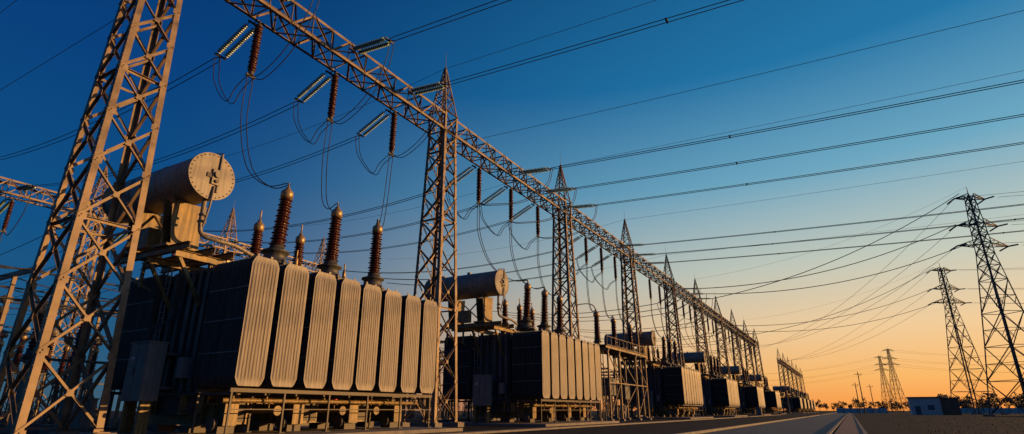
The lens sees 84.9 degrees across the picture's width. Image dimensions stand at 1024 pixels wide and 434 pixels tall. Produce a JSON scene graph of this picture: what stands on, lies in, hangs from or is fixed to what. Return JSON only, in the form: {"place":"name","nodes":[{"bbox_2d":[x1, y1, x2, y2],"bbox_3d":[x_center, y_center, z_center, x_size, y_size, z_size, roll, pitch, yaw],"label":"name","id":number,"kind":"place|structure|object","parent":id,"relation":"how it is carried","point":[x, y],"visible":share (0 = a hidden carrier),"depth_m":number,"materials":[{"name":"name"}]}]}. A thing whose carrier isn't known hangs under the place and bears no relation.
{"place":"outdoors","nodes":[
{"label":"outdoors","id":0,"kind":"place"},
{"bbox_2d":[0,411,1023,433],"bbox_3d":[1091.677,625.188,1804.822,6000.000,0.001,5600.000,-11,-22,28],"label":"ground","id":1,"kind":"structure","parent":0,"point":[871,423],"depth_m":47.77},
{"bbox_2d":[0,295,48,428],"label":"current transformer","id":2,"kind":"object","parent":1,"relation":"on","point":[2,301],"visible":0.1,"depth_m":40.56,"materials":[{"name":"metal"}]},
{"bbox_2d":[0,326,77,423],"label":"current transformer","id":3,"kind":"object","parent":1,"relation":"on","point":[18,355],"visible":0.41,"depth_m":55.36,"materials":[{"name":"metal"}]},
{"bbox_2d":[3,336,102,425],"bbox_3d":[-40.140,14.411,49.624,1.000,7.614,5.800,-11,-22,28],"label":"surge arrester","id":4,"kind":"object","parent":1,"relation":"on","point":[66,349],"visible":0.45,"depth_m":49.95,"materials":[{"name":"ceramic"}]},
{"bbox_2d":[0,302,111,432],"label":"disconnector switch","id":5,"kind":"object","parent":1,"relation":"on","point":[27,355],"visible":0.26,"depth_m":34.51,"materials":[{"name":"metal"}]},
{"bbox_2d":[27,155,109,421],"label":"lattice gantry tower","id":6,"kind":"structure","parent":1,"relation":"on","point":[87,255],"depth_m":70.96,"materials":[{"name":"metal"}]},
{"bbox_2d":[0,176,88,213],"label":"gantry beam","id":7,"kind":"structure","parent":6,"relation":"attached to","point":[7,182],"depth_m":67.73,"materials":[{"name":"metal"}]},
{"bbox_2d":[0,198,14,232],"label":"suspension insulator","id":8,"kind":"object","parent":7,"relation":"hanging from","point":[7,217],"visible":1,"depth_m":65.46,"materials":[{"name":"ceramic"}]},
{"bbox_2d":[16,184,36,190],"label":"glass insulator string","id":9,"kind":"object","parent":7,"relation":"attached to","point":[26,187],"visible":0.94,"depth_m":65.07,"materials":[{"name":"glass"}]},
{"bbox_2d":[41,102,296,185],"bbox_3d":[-35.705,-5.814,53.463,44.152,2.932,0.454,-11,-22,28],"label":"power line conductor","id":10,"kind":"object","parent":9,"relation":"attached to","point":[201,143],"visible":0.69,"depth_m":47.47,"materials":[{"name":"metal"}]},
{"bbox_2d":[69,398,99,427],"bbox_3d":[-28.276,13.005,36.978,1.320,1.980,0.920,-11,-22,28],"label":"marshalling kiosk","id":11,"kind":"object","parent":1,"relation":"on","point":[80,419],"visible":0.46,"depth_m":36.55,"materials":[{"name":"grey paint"}]},
{"bbox_2d":[0,0,182,433],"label":"lattice gantry tower","id":12,"kind":"structure","parent":1,"relation":"on","point":[42,336],"depth_m":25.28,"materials":[{"name":"metal"}]},
{"bbox_2d":[224,0,445,133],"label":"gantry beam","id":13,"kind":"structure","parent":12,"relation":"attached to","point":[326,45],"depth_m":41.07,"materials":[{"name":"metal"}]},
{"bbox_2d":[214,20,256,60],"bbox_3d":[-18.157,-11.637,36.940,4.122,0.350,0.890,-34,-31,17],"label":"glass insulator string","id":14,"kind":"object","parent":13,"relation":"attached to","point":[222,48],"visible":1,"depth_m":36.91,"materials":[{"name":"glass"}]},
{"bbox_2d":[294,70,332,104],"bbox_3d":[-14.932,-9.794,42.273,4.122,0.350,0.890,-34,-31,17],"label":"glass insulator string","id":15,"kind":"object","parent":13,"relation":"attached to","point":[309,87],"visible":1,"depth_m":42.22,"materials":[{"name":"glass"}]},
{"bbox_2d":[349,37,394,54],"bbox_3d":[-10.108,-12.277,40.215,4.122,0.350,0.890,-5,-19,30],"label":"glass insulator string","id":16,"kind":"object","parent":13,"relation":"attached to","point":[371,43],"visible":0.99,"depth_m":40.11,"materials":[{"name":"glass"}]},
{"bbox_2d":[293,38,394,210],"bbox_3d":[-12.840,-5.929,38.698,9.497,12.635,2.048,-11,-22,28],"label":"jumper wire","id":17,"kind":"object","parent":16,"relation":"attached to","point":[339,123],"visible":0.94,"depth_m":39.00,"materials":[{"name":"metal"}]},
{"bbox_2d":[326,71,338,122],"bbox_3d":[-13.021,-8.810,40.778,0.546,4.200,0.600,-11,-22,28],"label":"suspension insulator","id":18,"kind":"object","parent":17,"relation":"attached to","point":[333,96],"visible":1,"depth_m":40.59,"materials":[{"name":"ceramic"}]},
{"bbox_2d":[391,0,510,40],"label":"power line conductor","id":19,"kind":"object","parent":16,"relation":"attached to","point":[448,17],"visible":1,"depth_m":36.77,"materials":[{"name":"metal"}]},
{"bbox_2d":[356,109,391,137],"bbox_3d":[-11.707,-7.950,47.607,4.122,0.350,0.890,-34,-31,17],"label":"glass insulator string","id":20,"kind":"object","parent":13,"relation":"attached to","point":[372,122],"visible":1,"depth_m":47.53,"materials":[{"name":"glass"}]},
{"bbox_2d":[407,82,448,95],"bbox_3d":[-6.883,-10.433,45.549,4.122,0.350,0.890,-5,-19,30],"label":"glass insulator string","id":21,"kind":"object","parent":13,"relation":"attached to","point":[424,89],"visible":1,"depth_m":45.43,"materials":[{"name":"glass"}]},
{"bbox_2d":[355,84,448,226],"bbox_3d":[-10.337,-4.498,42.836,9.497,12.637,4.962,-11,-22,28],"label":"jumper wire","id":22,"kind":"object","parent":21,"relation":"attached to","point":[398,157],"visible":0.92,"depth_m":44.44,"materials":[{"name":"metal"}]},
{"bbox_2d":[94,137,358,203],"bbox_3d":[-32.479,-3.970,58.797,44.152,2.932,0.454,-11,-22,28],"label":"power line conductor","id":23,"kind":"object","parent":22,"relation":"attached to","point":[292,161],"visible":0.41,"depth_m":51.55,"materials":[{"name":"metal"}]},
{"bbox_2d":[388,110,397,156],"bbox_3d":[-9.795,-6.967,46.111,0.546,4.200,0.600,-11,-22,28],"label":"suspension insulator","id":24,"kind":"object","parent":22,"relation":"attached to","point":[393,127],"visible":1,"depth_m":45.92,"materials":[{"name":"ceramic"}]},
{"bbox_2d":[446,0,743,84],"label":"power line conductor","id":25,"kind":"object","parent":21,"relation":"attached to","point":[666,19],"visible":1,"depth_m":38.19,"materials":[{"name":"metal"}]},
{"bbox_3d":[-13.334,-14.121,34.881,4.122,0.350,0.890,-5,-19,30],"label":"glass insulator string","id":26,"kind":"object","parent":13,"relation":"attached to","visible":0},
{"bbox_2d":[213,0,319,188],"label":"jumper wire","id":27,"kind":"object","parent":26,"relation":"attached to","point":[246,84],"visible":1,"depth_m":33.67,"materials":[{"name":"metal"}]},
{"bbox_2d":[1,58,218,159],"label":"power line conductor","id":28,"kind":"object","parent":27,"relation":"attached to","point":[117,111],"visible":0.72,"depth_m":42.61,"materials":[{"name":"metal"}]},
{"bbox_2d":[245,21,263,79],"bbox_3d":[-16.246,-10.654,35.444,0.546,4.200,0.600,-11,-22,28],"label":"suspension insulator","id":29,"kind":"object","parent":27,"relation":"attached to","point":[255,47],"visible":1,"depth_m":35.26,"materials":[{"name":"ceramic"}]},
{"bbox_2d":[216,202,237,260],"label":"lattice gantry tower","id":30,"kind":"structure","parent":1,"relation":"on","point":[230,218],"depth_m":89.93,"materials":[{"name":"metal"}]},
{"bbox_2d":[98,208,225,250],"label":"gantry beam","id":31,"kind":"structure","parent":30,"relation":"attached to","point":[202,241],"depth_m":86.37,"materials":[{"name":"metal"}]},
{"bbox_2d":[39,423,462,433],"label":"concrete plinth","id":32,"kind":"structure","parent":1,"relation":"on","point":[304,428],"depth_m":29.03,"materials":[{"name":"concrete"}]},
{"bbox_2d":[102,152,437,433],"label":"power transformer","id":33,"kind":"object","parent":32,"relation":"on","point":[271,336],"visible":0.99,"depth_m":27.62,"materials":[{"name":"grey paint"}]},
{"bbox_2d":[0,265,618,424],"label":"busbar structure","id":34,"kind":"object","parent":1,"relation":"on","point":[14,275],"visible":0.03,"depth_m":43.80,"materials":[{"name":"metal"}]},
{"bbox_2d":[312,229,325,272],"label":"lattice gantry tower","id":35,"kind":"structure","parent":1,"relation":"on","point":[322,250],"depth_m":105.64,"materials":[{"name":"metal"}]},
{"bbox_2d":[228,242,317,272],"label":"gantry beam","id":36,"kind":"structure","parent":35,"relation":"attached to","point":[248,248],"depth_m":97.89,"materials":[{"name":"metal"}]},
{"bbox_2d":[400,52,463,426],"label":"lattice gantry tower","id":37,"kind":"structure","parent":1,"relation":"on","point":[441,191],"depth_m":47.95,"materials":[{"name":"metal"}]},
{"bbox_2d":[446,121,565,214],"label":"gantry beam","id":38,"kind":"structure","parent":37,"relation":"attached to","point":[500,168],"depth_m":60.54,"materials":[{"name":"metal"}]},
{"bbox_2d":[519,167,552,173],"bbox_3d":[2.545,-5.044,61.139,4.122,0.350,0.890,-5,-19,30],"label":"glass insulator string","id":39,"kind":"object","parent":38,"relation":"attached to","point":[535,170],"visible":1,"depth_m":61.03,"materials":[{"name":"glass"}]},
{"bbox_2d":[445,170,552,281],"bbox_3d":[-1.213,0.216,56.471,11.465,12.646,3.257,1,-19,-3],"label":"jumper wire","id":40,"kind":"object","parent":39,"relation":"attached to","point":[494,205],"visible":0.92,"depth_m":56.03,"materials":[{"name":"metal"}]},
{"bbox_2d":[203,189,435,231],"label":"power line conductor","id":41,"kind":"object","parent":40,"relation":"attached to","point":[322,219],"visible":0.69,"depth_m":66.94,"materials":[{"name":"metal"}]},
{"bbox_2d":[476,166,481,204],"bbox_3d":[-3.344,-3.279,56.778,0.546,4.200,0.600,-11,-22,28],"label":"suspension insulator","id":42,"kind":"object","parent":40,"relation":"attached to","point":[478,187],"visible":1,"depth_m":56.59,"materials":[{"name":"ceramic"}]},
{"bbox_2d":[552,79,1023,168],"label":"power line conductor","id":43,"kind":"object","parent":39,"relation":"attached to","point":[802,122],"visible":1,"depth_m":48.27,"materials":[{"name":"metal"}]},
{"bbox_2d":[545,187,576,192],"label":"glass insulator string","id":44,"kind":"object","parent":38,"relation":"attached to","point":[554,190],"visible":1,"depth_m":66.40,"materials":[{"name":"glass"}]},
{"bbox_2d":[480,188,576,288],"bbox_3d":[2.026,1.963,61.526,11.465,12.644,3.847,1,-19,-3],"label":"jumper wire","id":45,"kind":"object","parent":44,"relation":"attached to","point":[523,223],"visible":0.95,"depth_m":61.68,"materials":[{"name":"metal"}]},
{"bbox_2d":[236,206,480,242],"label":"power line conductor","id":46,"kind":"object","parent":45,"relation":"attached to","point":[364,233],"visible":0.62,"depth_m":72.06,"materials":[{"name":"metal"}]},
{"bbox_2d":[508,186,512,222],"bbox_3d":[-0.119,-1.435,62.112,0.546,4.200,0.600,-11,-22,28],"label":"suspension insulator","id":47,"kind":"object","parent":45,"relation":"attached to","point":[510,216],"visible":0.94,"depth_m":61.93,"materials":[{"name":"ceramic"}]},
{"bbox_2d":[576,114,1023,188],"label":"power line conductor","id":48,"kind":"object","parent":44,"relation":"attached to","point":[737,163],"visible":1,"depth_m":53.15,"materials":[{"name":"metal"}]},
{"bbox_2d":[420,418,618,426],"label":"concrete plinth","id":49,"kind":"structure","parent":1,"relation":"on","point":[497,422],"depth_m":49.86,"materials":[{"name":"concrete"}]},
{"bbox_2d":[424,269,601,422],"bbox_3d":[0.339,13.216,55.844,12.243,13.410,15.120,-11,-22,28],"label":"power transformer","id":50,"kind":"object","parent":49,"relation":"on","point":[525,370],"visible":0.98,"depth_m":50.91,"materials":[{"name":"grey paint"}]},
{"bbox_2d":[551,160,589,420],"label":"lattice gantry tower","id":51,"kind":"structure","parent":1,"relation":"on","point":[560,252],"depth_m":70.57,"materials":[{"name":"metal"}]},
{"bbox_2d":[558,205,630,259],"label":"gantry beam","id":52,"kind":"structure","parent":51,"relation":"attached to","point":[601,236],"depth_m":82.91,"materials":[{"name":"metal"}]},
{"bbox_2d":[562,235,582,248],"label":"glass insulator string","id":53,"kind":"object","parent":52,"relation":"attached to","point":[576,239],"visible":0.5,"depth_m":81.09,"materials":[{"name":"glass"}]},
{"bbox_2d":[561,254,595,311],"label":"jumper wire","id":54,"kind":"object","parent":53,"relation":"attached to","point":[586,280],"visible":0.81,"depth_m":78.42,"materials":[{"name":"metal"}]},
{"bbox_2d":[341,250,555,272],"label":"power line conductor","id":55,"kind":"object","parent":54,"relation":"attached to","point":[459,268],"visible":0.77,"depth_m":89.02,"materials":[{"name":"metal"}]},
{"bbox_2d":[570,203,597,208],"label":"glass insulator string","id":56,"kind":"object","parent":52,"relation":"attached to","point":[581,206],"visible":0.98,"depth_m":71.67,"materials":[{"name":"glass"}]},
{"bbox_2d":[508,205,597,295],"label":"jumper wire","id":57,"kind":"object","parent":56,"relation":"attached to","point":[548,238],"visible":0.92,"depth_m":66.90,"materials":[{"name":"metal"}]},
{"bbox_2d":[290,221,507,253],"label":"power line conductor","id":58,"kind":"object","parent":57,"relation":"attached to","point":[405,244],"visible":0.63,"depth_m":76.89,"materials":[{"name":"metal"}]},
{"bbox_2d":[596,142,1023,205],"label":"power line conductor","id":59,"kind":"object","parent":56,"relation":"attached to","point":[823,172],"visible":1,"depth_m":58.41,"materials":[{"name":"metal"}]},
{"bbox_2d":[622,243,645,246],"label":"glass insulator string","id":60,"kind":"object","parent":52,"relation":"attached to","point":[629,245],"visible":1,"depth_m":88.51,"materials":[{"name":"glass"}]},
{"bbox_2d":[647,204,1021,244],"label":"power line conductor","id":61,"kind":"object","parent":60,"relation":"attached to","point":[842,224],"visible":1,"depth_m":74.55,"materials":[{"name":"metal"}]},
{"bbox_2d":[434,415,772,433],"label":"cable trench cover","id":62,"kind":"object","parent":1,"relation":"on","point":[510,430],"visible":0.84,"depth_m":39.96,"materials":[{"name":"concrete"}]},
{"bbox_2d":[575,303,651,420],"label":"cable sealing end platform","id":63,"kind":"structure","parent":1,"relation":"on","point":[620,390],"depth_m":73.29,"materials":[{"name":"metal"}]},
{"bbox_2d":[619,216,652,418],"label":"lattice gantry tower","id":64,"kind":"structure","parent":1,"relation":"on","point":[626,288],"depth_m":90.90,"materials":[{"name":"metal"}]},
{"bbox_2d":[623,251,672,287],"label":"gantry beam","id":65,"kind":"structure","parent":64,"relation":"attached to","point":[653,275],"depth_m":104.78,"materials":[{"name":"metal"}]},
{"bbox_2d":[634,253,657,255],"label":"glass insulator string","id":66,"kind":"object","parent":65,"relation":"attached to","point":[645,254],"visible":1,"depth_m":93.90,"materials":[{"name":"glass"}]},
{"bbox_2d":[657,218,1022,253],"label":"power line conductor","id":67,"kind":"object","parent":66,"relation":"attached to","point":[850,236],"visible":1,"depth_m":79.50,"materials":[{"name":"metal"}]},
{"bbox_2d":[646,262,667,263],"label":"glass insulator string","id":68,"kind":"object","parent":65,"relation":"attached to","point":[655,262],"visible":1,"depth_m":99.25,"materials":[{"name":"glass"}]},
{"bbox_2d":[669,230,1023,262],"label":"power line conductor","id":69,"kind":"object","parent":68,"relation":"attached to","point":[856,246],"visible":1,"depth_m":84.28,"materials":[{"name":"metal"}]},
{"bbox_2d":[612,415,713,418],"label":"concrete plinth","id":70,"kind":"structure","parent":1,"relation":"on","point":[641,416],"depth_m":86.06,"materials":[{"name":"concrete"}]},
{"bbox_2d":[604,330,702,416],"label":"power transformer","id":71,"kind":"object","parent":70,"relation":"on","point":[674,388],"visible":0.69,"depth_m":90.20,"materials":[{"name":"grey paint"}]},
{"bbox_2d":[663,247,693,416],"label":"lattice gantry tower","id":72,"kind":"structure","parent":1,"relation":"on","point":[669,323],"depth_m":114.04,"materials":[{"name":"metal"}]},
{"bbox_2d":[668,281,700,307],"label":"gantry beam","id":73,"kind":"structure","parent":72,"relation":"attached to","point":[680,292],"depth_m":126.19,"materials":[{"name":"metal"}]},
{"bbox_2d":[692,275,709,378],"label":"lattice gantry tower","id":74,"kind":"structure","parent":1,"relation":"on","point":[697,336],"depth_m":135.83,"materials":[{"name":"metal"}]},
{"bbox_2d":[696,301,720,320],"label":"gantry beam","id":75,"kind":"structure","parent":74,"relation":"attached to","point":[712,314],"depth_m":148.91,"materials":[{"name":"metal"}]},
{"bbox_2d":[694,415,746,416],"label":"concrete plinth","id":76,"kind":"structure","parent":1,"relation":"on","point":[719,415],"depth_m":121.29,"materials":[{"name":"concrete"}]},
{"bbox_2d":[667,351,739,414],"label":"power transformer","id":77,"kind":"object","parent":76,"relation":"on","point":[720,393],"visible":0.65,"depth_m":121.99,"materials":[{"name":"grey paint"}]},
{"bbox_2d":[714,296,737,414],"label":"lattice gantry tower","id":78,"kind":"structure","parent":1,"relation":"on","point":[721,347],"depth_m":156.67,"materials":[{"name":"metal"}]},
{"bbox_2d":[716,316,736,331],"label":"gantry beam","id":79,"kind":"structure","parent":78,"relation":"attached to","point":[727,325],"depth_m":170.06,"materials":[{"name":"metal"}]},
{"bbox_2d":[730,309,742,380],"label":"lattice gantry tower","id":80,"kind":"structure","parent":1,"relation":"on","point":[738,347],"depth_m":178.61,"materials":[{"name":"metal"}]},
{"bbox_2d":[743,318,762,413],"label":"lattice gantry tower","id":81,"kind":"structure","parent":1,"relation":"on","point":[752,364],"depth_m":199.37,"materials":[{"name":"metal"}]},
{"bbox_2d":[753,326,763,386],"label":"lattice gantry tower","id":82,"kind":"structure","parent":1,"relation":"on","point":[759,355],"depth_m":221.47,"materials":[{"name":"metal"}]},
{"bbox_2d":[777,348,791,412],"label":"lattice gantry tower","id":83,"kind":"structure","parent":1,"relation":"on","point":[782,394],"depth_m":291.33,"materials":[{"name":"metal"}]},
{"bbox_2d":[779,397,908,411],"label":"distant trees","id":84,"kind":"object","parent":1,"relation":"on","point":[843,404],"visible":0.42,"depth_m":520.33,"materials":[{"name":"green plant"}]},
{"bbox_2d":[835,413,862,433],"bbox_3d":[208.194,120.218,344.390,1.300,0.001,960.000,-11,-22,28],"label":"paved footpath","id":85,"kind":"structure","parent":1,"relation":"on","point":[849,425],"depth_m":38.60,"materials":[{"name":"concrete"}]},
{"bbox_2d":[874,356,898,411],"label":"transmission pylon","id":86,"kind":"object","parent":1,"relation":"on","point":[881,366],"visible":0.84,"depth_m":502.06,"materials":[{"name":"metal"}]},
{"bbox_2d":[882,348,908,411],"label":"transmission pylon","id":87,"kind":"object","parent":1,"relation":"on","point":[890,366],"visible":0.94,"depth_m":442.24,"materials":[{"name":"metal"}]},
{"bbox_2d":[907,398,942,414],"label":"walls","id":88,"kind":"structure","parent":1,"relation":"on","point":[922,403],"depth_m":159.79,"materials":[{"name":"paint"}]},
{"bbox_2d":[836,407,1023,413],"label":"boundary wall","id":89,"kind":"structure","parent":1,"relation":"on","point":[963,410],"depth_m":249.98,"materials":[{"name":"concrete"}]},
{"bbox_2d":[940,399,961,414],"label":"annex","id":90,"kind":"object","parent":1,"relation":"on","point":[950,406],"visible":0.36,"depth_m":157.48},
{"bbox_2d":[926,264,1008,414],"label":"transmission pylon","id":91,"kind":"object","parent":1,"relation":"on","point":[940,269],"visible":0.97,"depth_m":185.95,"materials":[{"name":"metal"}]},
{"bbox_2d":[947,187,1023,416],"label":"transmission pylon","id":92,"kind":"object","parent":1,"relation":"on","point":[1011,344],"visible":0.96,"depth_m":121.13,"materials":[{"name":"metal"}]},
{"bbox_2d":[0,0,1023,319],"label":"overhead earth wire","id":93,"kind":"object","parent":92,"relation":"attached to","point":[630,104],"visible":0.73,"depth_m":54.86,"materials":[{"name":"metal"}]},
{"bbox_2d":[706,245,963,293],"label":"power line conductor","id":94,"kind":"object","parent":92,"relation":"attached to","point":[831,283],"visible":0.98,"depth_m":123.10,"materials":[{"name":"metal"}]},
{"bbox_2d":[755,191,1023,385],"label":"pylon conductor","id":95,"kind":"object","parent":92,"relation":"attached to","point":[905,308],"visible":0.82,"depth_m":185.43,"materials":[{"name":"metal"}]},
{"bbox_2d":[0,0,1023,410],"label":"sky","id":96,"kind":"structure","parent":0,"point":[746,38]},
{"bbox_2d":[703,413,847,433],"bbox_3d":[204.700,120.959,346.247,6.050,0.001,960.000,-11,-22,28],"label":"asphalt road","id":97,"kind":"structure","parent":0,"point":[822,424],"depth_m":41.90,"materials":[{"name":"asphalt"}]},
{"bbox_2d":[677,412,867,433],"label":"kerb","id":98,"kind":"structure","parent":97,"relation":"on","point":[832,430],"depth_m":39.54,"materials":[{"name":"concrete"}]},
{"bbox_2d":[867,414,1023,433],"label":"grass","id":99,"kind":"structure","parent":0,"point":[957,423],"depth_m":53.60,"materials":[{"name":"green plant"}]},
{"bbox_2d":[937,392,1023,407],"bbox_3d":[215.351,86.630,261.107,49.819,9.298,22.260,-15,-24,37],"label":"distant trees","id":100,"kind":"object","parent":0,"point":[981,401],"visible":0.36,"depth_m":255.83,"materials":[{"name":"green plant"}]},
{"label":"glass insulator string","id":101,"kind":"object","parent":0,"visible":0},
{"bbox_2d":[657,295,699,349],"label":"jumper wire","id":102,"kind":"object","parent":101,"relation":"attached to","point":[681,315],"visible":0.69,"depth_m":119.71,"materials":[{"name":"metal"}]},
{"bbox_2d":[700,224,955,288],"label":"power line conductor","id":103,"kind":"object","parent":102,"relation":"attached to","point":[826,270],"visible":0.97,"depth_m":120.66,"materials":[{"name":"metal"}]},
{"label":"glass insulator string","id":104,"kind":"object","parent":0,"visible":0},
{"bbox_2d":[712,194,957,298],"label":"power line conductor","id":105,"kind":"object","parent":104,"relation":"attached to","point":[840,257],"visible":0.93,"depth_m":127.90,"materials":[{"name":"metal"}]},
{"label":"concrete plinth","id":106,"kind":"object","parent":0,"visible":0},
{"bbox_2d":[713,366,765,413],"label":"power transformer","id":107,"kind":"object","parent":106,"relation":"on","point":[751,397],"visible":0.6,"depth_m":160.36,"materials":[{"name":"grey paint"}]},
{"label":"concrete plinth","id":108,"kind":"object","parent":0,"visible":0},
{"bbox_2d":[738,374,781,412],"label":"power transformer","id":109,"kind":"object","parent":108,"relation":"on","point":[772,399],"visible":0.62,"depth_m":199.66,"materials":[{"name":"grey paint"}]},
{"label":"concrete plinth","id":110,"kind":"object","parent":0,"visible":0},
{"bbox_2d":[773,386,802,412],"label":"power transformer","id":111,"kind":"object","parent":110,"relation":"on","point":[795,404],"visible":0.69,"depth_m":293.86,"materials":[{"name":"grey paint"}]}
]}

